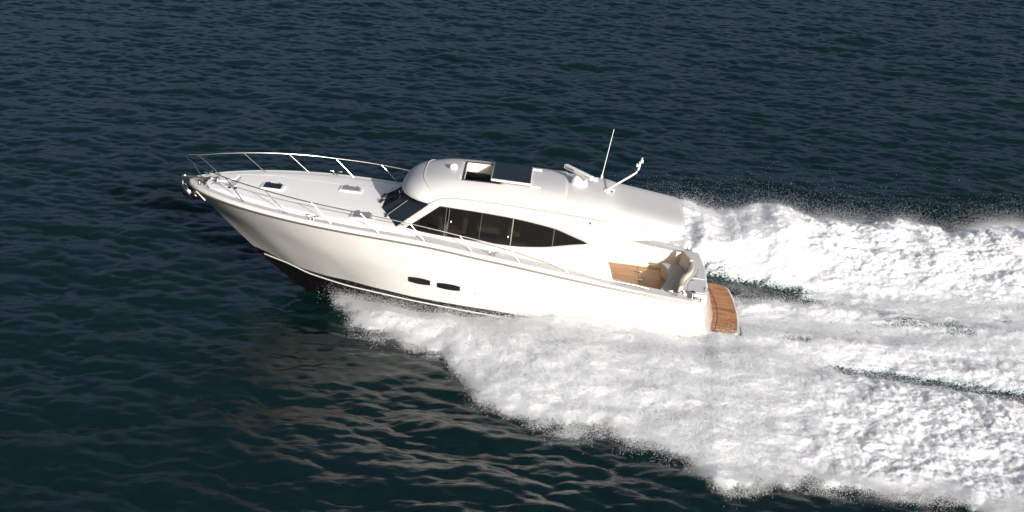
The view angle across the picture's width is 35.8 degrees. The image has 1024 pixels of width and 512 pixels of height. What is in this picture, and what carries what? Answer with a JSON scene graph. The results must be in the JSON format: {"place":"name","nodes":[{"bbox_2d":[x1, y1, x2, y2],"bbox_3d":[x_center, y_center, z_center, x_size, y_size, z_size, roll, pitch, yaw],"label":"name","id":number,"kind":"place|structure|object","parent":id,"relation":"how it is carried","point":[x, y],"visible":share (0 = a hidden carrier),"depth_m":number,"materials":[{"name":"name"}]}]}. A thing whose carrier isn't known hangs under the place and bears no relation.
{"place":"outdoors","nodes":[
{"label":"outdoors","id":0,"kind":"place"},
{"bbox_2d":[0,0,1023,511],"bbox_3d":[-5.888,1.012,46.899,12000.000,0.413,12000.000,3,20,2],"label":"water","id":1,"kind":"structure","parent":0,"point":[166,344],"depth_m":59.94,"materials":[{"name":"blue liquid"}]},
{"bbox_2d":[181,130,740,337],"bbox_3d":[-1.375,-0.954,45.975,16.605,6.131,5.148,8,20,0],"label":"motor yacht","id":2,"kind":"object","parent":1,"relation":"on","point":[463,231],"visible":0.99,"depth_m":44.26,"materials":[{"name":"white gelcoated fiberglass"},{"name":"teak"},{"name":"cream vinyl"}]},
{"bbox_2d":[465,176,498,182],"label":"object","id":3,"kind":"structure","parent":2,"relation":"in","point":[467,177],"depth_m":47.26,"materials":[{"name":"black"}]},
{"bbox_2d":[406,206,587,246],"bbox_3d":[-0.391,-0.748,44.118,5.104,0.817,0.253,8,20,0],"label":"side window","id":4,"kind":"structure","parent":2,"relation":"in","point":[495,229],"depth_m":44.13,"materials":[{"name":"black glass"}]},
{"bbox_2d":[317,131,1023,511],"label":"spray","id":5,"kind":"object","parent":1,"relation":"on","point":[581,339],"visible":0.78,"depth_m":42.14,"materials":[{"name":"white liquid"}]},
{"bbox_2d":[331,200,1023,511],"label":"wake foam","id":6,"kind":"object","parent":1,"relation":"on","point":[941,374],"visible":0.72,"depth_m":42.37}
]}

